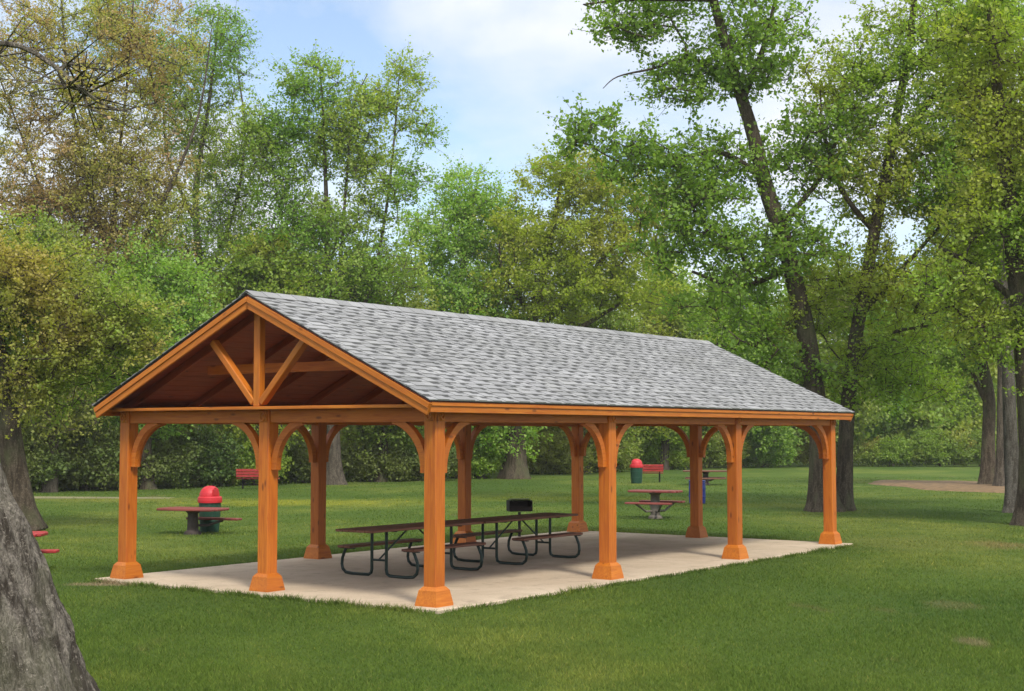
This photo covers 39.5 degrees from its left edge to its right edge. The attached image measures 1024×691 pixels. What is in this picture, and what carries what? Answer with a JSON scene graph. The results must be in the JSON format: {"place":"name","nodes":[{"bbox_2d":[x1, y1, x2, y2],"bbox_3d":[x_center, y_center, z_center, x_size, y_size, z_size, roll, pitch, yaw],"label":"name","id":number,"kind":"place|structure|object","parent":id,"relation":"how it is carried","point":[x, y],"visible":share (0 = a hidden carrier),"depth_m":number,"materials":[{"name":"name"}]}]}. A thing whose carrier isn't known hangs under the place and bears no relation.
{"place":"outdoors","nodes":[
{"label":"outdoors","id":0,"kind":"place"},
{"bbox_2d":[34,496,174,498],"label":"path","id":1,"kind":"structure","parent":0,"point":[100,497],"depth_m":50.83,"materials":[{"name":"beige concrete"}]},
{"bbox_2d":[94,531,852,613],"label":"concrete slab","id":2,"kind":"structure","parent":0,"point":[544,571],"depth_m":23.59,"materials":[{"name":"beige concrete"}]},
{"bbox_2d":[336,520,485,578],"bbox_3d":[-1.608,3.290,23.089,1.630,0.766,2.860,-3,-4,36],"label":"picnic table","id":3,"kind":"object","parent":2,"relation":"on","point":[386,529],"visible":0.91,"depth_m":22.76,"materials":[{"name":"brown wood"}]},
{"bbox_2d":[92,290,854,607],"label":"pavilion","id":4,"kind":"structure","parent":2,"relation":"on","point":[268,362],"depth_m":22.22,"materials":[{"name":"wood"}]},
{"bbox_2d":[453,512,582,564],"bbox_3d":[0.092,3.431,25.397,1.630,0.766,2.860,-3,-4,36],"label":"picnic table","id":5,"kind":"object","parent":2,"relation":"on","point":[496,520],"visible":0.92,"depth_m":25.18,"materials":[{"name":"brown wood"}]},
{"bbox_2d":[0,0,1023,430],"label":"sky","id":6,"kind":"structure","parent":0,"point":[496,64],"materials":[{"name":"blue"}]},
{"bbox_2d":[32,459,1023,690],"bbox_3d":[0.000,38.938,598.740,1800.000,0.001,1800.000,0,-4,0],"label":"lawn","id":7,"kind":"structure","parent":0,"point":[793,470],"depth_m":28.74,"materials":[{"name":"plant"}]},
{"bbox_2d":[0,414,79,492],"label":"shrub","id":8,"kind":"object","parent":7,"relation":"on","point":[43,461],"visible":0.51,"depth_m":55.02,"materials":[{"name":"green plant"}]},
{"bbox_2d":[32,531,59,552],"bbox_3d":[-8.377,3.431,23.562,1.430,0.678,1.480,0,-4,-4],"label":"pedestal table","id":9,"kind":"object","parent":7,"relation":"on","point":[39,533],"visible":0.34,"depth_m":23.88,"materials":[{"name":"red paint"}]},
{"bbox_2d":[0,12,150,690],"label":"leaning tree","id":10,"kind":"object","parent":7,"relation":"on","point":[40,650],"visible":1,"depth_m":11.40,"materials":[{"name":"grey plant"}]},
{"bbox_2d":[6,194,145,492],"bbox_3d":[-17.792,-0.085,55.724,8.251,11.746,5.665,0,-4,0],"label":"tree","id":11,"kind":"object","parent":7,"relation":"on","point":[72,421],"visible":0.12,"depth_m":55.29,"materials":[{"name":"green plant"}]},
{"bbox_2d":[40,421,119,490],"bbox_3d":[-17.219,4.454,56.949,4.713,3.250,2.753,0,-4,0],"label":"shrub","id":12,"kind":"object","parent":7,"relation":"on","point":[99,464],"visible":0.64,"depth_m":56.39,"materials":[{"name":"green plant"}]},
{"bbox_2d":[0,203,200,530],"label":"shade tree","id":13,"kind":"object","parent":7,"relation":"on","point":[25,276],"visible":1,"depth_m":33.61,"materials":[{"name":"green plant"}]},
{"bbox_2d":[0,0,226,487],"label":"maple tree","id":14,"kind":"object","parent":7,"relation":"on","point":[110,169],"visible":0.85,"depth_m":59.98,"materials":[{"name":"plant"}]},
{"bbox_2d":[109,431,207,488],"bbox_3d":[-14.878,4.711,58.771,4.741,2.993,2.753,0,-4,0],"label":"shrub","id":15,"kind":"object","parent":7,"relation":"on","point":[170,465],"visible":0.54,"depth_m":58.40,"materials":[{"name":"green plant"}]},
{"bbox_2d":[83,219,237,489],"bbox_3d":[-14.862,0.361,58.554,7.675,11.210,6.137,0,-4,0],"label":"tree","id":16,"kind":"object","parent":7,"relation":"on","point":[173,281],"visible":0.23,"depth_m":58.06,"materials":[{"name":"green plant"}]},
{"bbox_2d":[59,0,275,482],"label":"slender tree","id":17,"kind":"object","parent":7,"relation":"on","point":[209,133],"visible":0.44,"depth_m":66.13,"materials":[{"name":"green plant"}]},
{"bbox_2d":[157,507,241,534],"bbox_3d":[-7.158,4.013,32.576,1.700,0.618,1.005,-1,-4,20],"label":"pedestal table","id":18,"kind":"object","parent":7,"relation":"on","point":[192,519],"visible":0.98,"depth_m":32.39,"materials":[{"name":"red wood"}]},
{"bbox_2d":[155,424,250,486],"bbox_3d":[-13.291,4.730,60.828,4.221,2.983,2.617,0,-4,0],"label":"shrub","id":19,"kind":"object","parent":7,"relation":"on","point":[218,461],"visible":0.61,"depth_m":60.45,"materials":[{"name":"green plant"}]},
{"bbox_2d":[198,486,221,531],"bbox_3d":[-7.055,3.812,33.326,0.566,1.070,0.566,-1,-4,15],"label":"trash can","id":20,"kind":"object","parent":7,"relation":"on","point":[209,496],"visible":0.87,"depth_m":33.13,"materials":[{"name":"red plastic"}]},
{"bbox_2d":[218,430,296,484],"bbox_3d":[-11.702,4.952,62.837,4.598,2.975,2.452,0,-4,0],"label":"shrub","id":21,"kind":"object","parent":7,"relation":"on","point":[249,462],"visible":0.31,"depth_m":62.40,"materials":[{"name":"green plant"}]},
{"bbox_2d":[236,469,279,488],"bbox_3d":[-10.472,5.495,58.817,1.720,0.822,0.533,0,-4,-2],"label":"park bench","id":22,"kind":"object","parent":7,"relation":"on","point":[246,471],"visible":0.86,"depth_m":58.58,"materials":[{"name":"red paint"}]},
{"bbox_2d":[182,218,344,484],"bbox_3d":[-11.269,0.139,63.327,7.694,12.197,6.212,0,-4,0],"label":"tree","id":23,"kind":"object","parent":7,"relation":"on","point":[263,252],"visible":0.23,"depth_m":62.63,"materials":[{"name":"green plant"}]},
{"bbox_2d":[278,438,310,482],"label":"shrub","id":24,"kind":"object","parent":7,"relation":"on","point":[301,466],"visible":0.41,"depth_m":65.17,"materials":[{"name":"green plant"}]},
{"bbox_2d":[201,35,451,484],"bbox_3d":[-8.383,-3.884,64.336,11.295,20.348,8.240,0,-4,0],"label":"twin stemmed tree","id":25,"kind":"object","parent":7,"relation":"on","point":[326,229],"visible":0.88,"depth_m":63.98,"materials":[{"name":"green plant"}]},
{"bbox_2d":[341,441,419,481],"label":"shrub","id":26,"kind":"object","parent":7,"relation":"on","point":[399,463],"visible":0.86,"depth_m":66.97,"materials":[{"name":"green plant"}]},
{"bbox_2d":[334,235,453,481],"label":"tree","id":27,"kind":"object","parent":7,"relation":"on","point":[384,433],"visible":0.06,"depth_m":67.01,"materials":[{"name":"green plant"}]},
{"bbox_2d":[387,439,457,480],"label":"shrub","id":28,"kind":"object","parent":7,"relation":"on","point":[452,463],"visible":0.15,"depth_m":68.49,"materials":[{"name":"green plant"}]},
{"bbox_2d":[387,148,544,477],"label":"round topped tree","id":29,"kind":"object","parent":7,"relation":"on","point":[466,240],"visible":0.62,"depth_m":73.60,"materials":[{"name":"green plant"}]},
{"bbox_2d":[448,434,505,478],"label":"shrub","id":30,"kind":"object","parent":7,"relation":"on","point":[485,462],"visible":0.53,"depth_m":71.36,"materials":[{"name":"green plant"}]},
{"bbox_2d":[422,265,552,478],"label":"tree","id":31,"kind":"object","parent":7,"relation":"on","point":[500,435],"visible":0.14,"depth_m":71.64,"materials":[{"name":"green plant"}]},
{"bbox_2d":[16,381,1018,488],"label":"undergrowth","id":32,"kind":"object","parent":7,"relation":"on","point":[221,427],"visible":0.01,"depth_m":69.28,"materials":[{"name":"green plant"}]},
{"bbox_2d":[506,498,532,536],"bbox_3d":[0.177,3.775,31.054,0.512,0.867,0.531,1,-4,-12],"label":"park grill","id":33,"kind":"object","parent":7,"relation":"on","point":[519,506],"visible":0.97,"depth_m":31.07,"materials":[{"name":"black metal"}]},
{"bbox_2d":[527,429,597,474],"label":"shrub","id":34,"kind":"object","parent":7,"relation":"on","point":[554,455],"visible":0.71,"depth_m":79.13,"materials":[{"name":"green plant"}]},
{"bbox_2d":[446,137,695,478],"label":"spreading tree","id":35,"kind":"object","parent":7,"relation":"on","point":[584,277],"visible":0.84,"depth_m":71.42,"materials":[{"name":"green plant"}]},
{"bbox_2d":[527,291,658,472],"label":"tree","id":36,"kind":"object","parent":7,"relation":"on","point":[619,322],"visible":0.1,"depth_m":81.31,"materials":[{"name":"green plant"}]},
{"bbox_2d":[590,444,643,471],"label":"shrub","id":37,"kind":"object","parent":7,"relation":"on","point":[622,464],"visible":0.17,"depth_m":84.48,"materials":[{"name":"green plant"}]},
{"bbox_2d":[630,459,642,483],"bbox_3d":[5.687,5.738,65.217,0.626,1.120,0.626,-2,-4,30],"label":"trash can","id":38,"kind":"object","parent":7,"relation":"on","point":[636,468],"visible":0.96,"depth_m":64.99,"materials":[{"name":"red plastic"}]},
{"bbox_2d":[643,464,662,481],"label":"park bench","id":39,"kind":"object","parent":7,"relation":"on","point":[657,469],"visible":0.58,"depth_m":66.89,"materials":[{"name":"red paint"}]},
{"bbox_2d":[625,489,684,518],"bbox_3d":[3.864,4.295,38.503,1.420,0.778,1.480,-1,-4,23],"label":"pedestal table","id":40,"kind":"object","parent":7,"relation":"on","point":[655,503],"visible":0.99,"depth_m":38.36,"materials":[{"name":"grey concrete"}]},
{"bbox_2d":[634,432,705,469],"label":"shrub","id":41,"kind":"object","parent":7,"relation":"on","point":[679,458],"visible":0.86,"depth_m":89.28,"materials":[{"name":"green plant"}]},
{"bbox_2d":[620,253,738,469],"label":"tree","id":42,"kind":"object","parent":7,"relation":"on","point":[677,327],"visible":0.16,"depth_m":88.51,"materials":[{"name":"green plant"}]},
{"bbox_2d":[689,480,705,503],"bbox_3d":[6.042,4.779,46.559,0.570,0.756,0.570,0,-4,0],"label":"blue barrel","id":43,"kind":"object","parent":7,"relation":"on","point":[703,489],"visible":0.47,"depth_m":46.40,"materials":[{"name":"plastic"}]},
{"bbox_2d":[683,470,726,484],"bbox_3d":[8.595,5.875,63.345,2.000,0.658,1.580,0,-4,8],"label":"pedestal table","id":44,"kind":"object","parent":7,"relation":"on","point":[706,478],"visible":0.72,"depth_m":63.23,"materials":[{"name":"brown wood"}]},
{"bbox_2d":[531,0,901,511],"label":"tree","id":45,"kind":"object","parent":7,"relation":"on","point":[692,187],"visible":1,"depth_m":42.15,"materials":[{"name":"green plant"}]},
{"bbox_2d":[684,429,751,468],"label":"shrub","id":46,"kind":"object","parent":7,"relation":"on","point":[715,451],"visible":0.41,"depth_m":91.93,"materials":[{"name":"green plant"}]},
{"bbox_2d":[684,260,808,454],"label":"tree","id":47,"kind":"object","parent":7,"relation":"on","point":[753,431],"visible":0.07,"depth_m":93.30,"materials":[{"name":"green plant"}]},
{"bbox_2d":[742,427,804,466],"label":"shrub","id":48,"kind":"object","parent":7,"relation":"on","point":[776,456],"visible":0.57,"depth_m":95.18,"materials":[{"name":"green plant"}]},
{"bbox_2d":[766,242,892,453],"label":"tree","id":49,"kind":"object","parent":7,"relation":"on","point":[860,420],"visible":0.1,"depth_m":96.69,"materials":[{"name":"green plant"}]},
{"bbox_2d":[792,430,867,465],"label":"shrub","id":50,"kind":"object","parent":7,"relation":"on","point":[804,455],"visible":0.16,"depth_m":97.39,"materials":[{"name":"green plant"}]},
{"bbox_2d":[755,0,1008,510],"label":"leaning right tree","id":51,"kind":"object","parent":7,"relation":"on","point":[865,283],"visible":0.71,"depth_m":42.45,"materials":[{"name":"green plant"}]},
{"bbox_2d":[855,432,918,466],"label":"shrub","id":52,"kind":"object","parent":7,"relation":"on","point":[888,451],"visible":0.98,"depth_m":97.31,"materials":[{"name":"green plant"}]},
{"bbox_2d":[836,266,972,465],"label":"tree","id":53,"kind":"object","parent":7,"relation":"on","point":[932,417],"visible":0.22,"depth_m":99.69,"materials":[{"name":"green plant"}]},
{"bbox_2d":[868,480,1004,492],"bbox_3d":[19.922,6.049,61.786,7.891,0.120,15.577,0,-4,0],"label":"mulch bed","id":54,"kind":"object","parent":7,"relation":"on","point":[959,486],"visible":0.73,"depth_m":60.55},
{"bbox_2d":[847,199,997,483],"bbox_3d":[19.260,-0.608,62.188,9.523,13.542,5.568,0,-4,0],"label":"mulch bed tree","id":55,"kind":"object","parent":54,"relation":"on","point":[984,387],"visible":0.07,"depth_m":61.65,"materials":[{"name":"green plant"}]},
{"bbox_2d":[933,198,1020,485],"bbox_3d":[20.870,-1.553,60.191,5.928,15.193,4.723,0,-4,0],"label":"mulch bed tree","id":56,"kind":"object","parent":54,"relation":"on","point":[999,477],"visible":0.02,"depth_m":59.77,"materials":[{"name":"green plant"}]},
{"bbox_2d":[906,424,976,466],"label":"shrub","id":57,"kind":"object","parent":7,"relation":"on","point":[928,448],"visible":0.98,"depth_m":97.25,"materials":[{"name":"green plant"}]},
{"bbox_2d":[884,0,1023,512],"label":"pale trunk tree","id":58,"kind":"object","parent":7,"relation":"on","point":[1011,446],"visible":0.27,"depth_m":41.45,"materials":[{"name":"green plant"}]},
{"bbox_2d":[885,0,1023,525],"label":"edge tree","id":59,"kind":"object","parent":7,"relation":"on","point":[997,139],"visible":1,"depth_m":35.69,"materials":[{"name":"green plant"}]},
{"bbox_2d":[902,272,1017,464],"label":"tree","id":60,"kind":"object","parent":7,"relation":"on","point":[973,406],"visible":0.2,"depth_m":101.94,"materials":[{"name":"green plant"}]},
{"bbox_2d":[939,428,1018,466],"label":"shrub","id":61,"kind":"object","parent":7,"relation":"on","point":[974,451],"visible":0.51,"depth_m":97.06,"materials":[{"name":"green plant"}]},
{"bbox_2d":[966,265,1018,437],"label":"tree","id":62,"kind":"object","parent":7,"relation":"on","point":[1016,396],"depth_m":107.34,"materials":[{"name":"green plant"}]}
]}

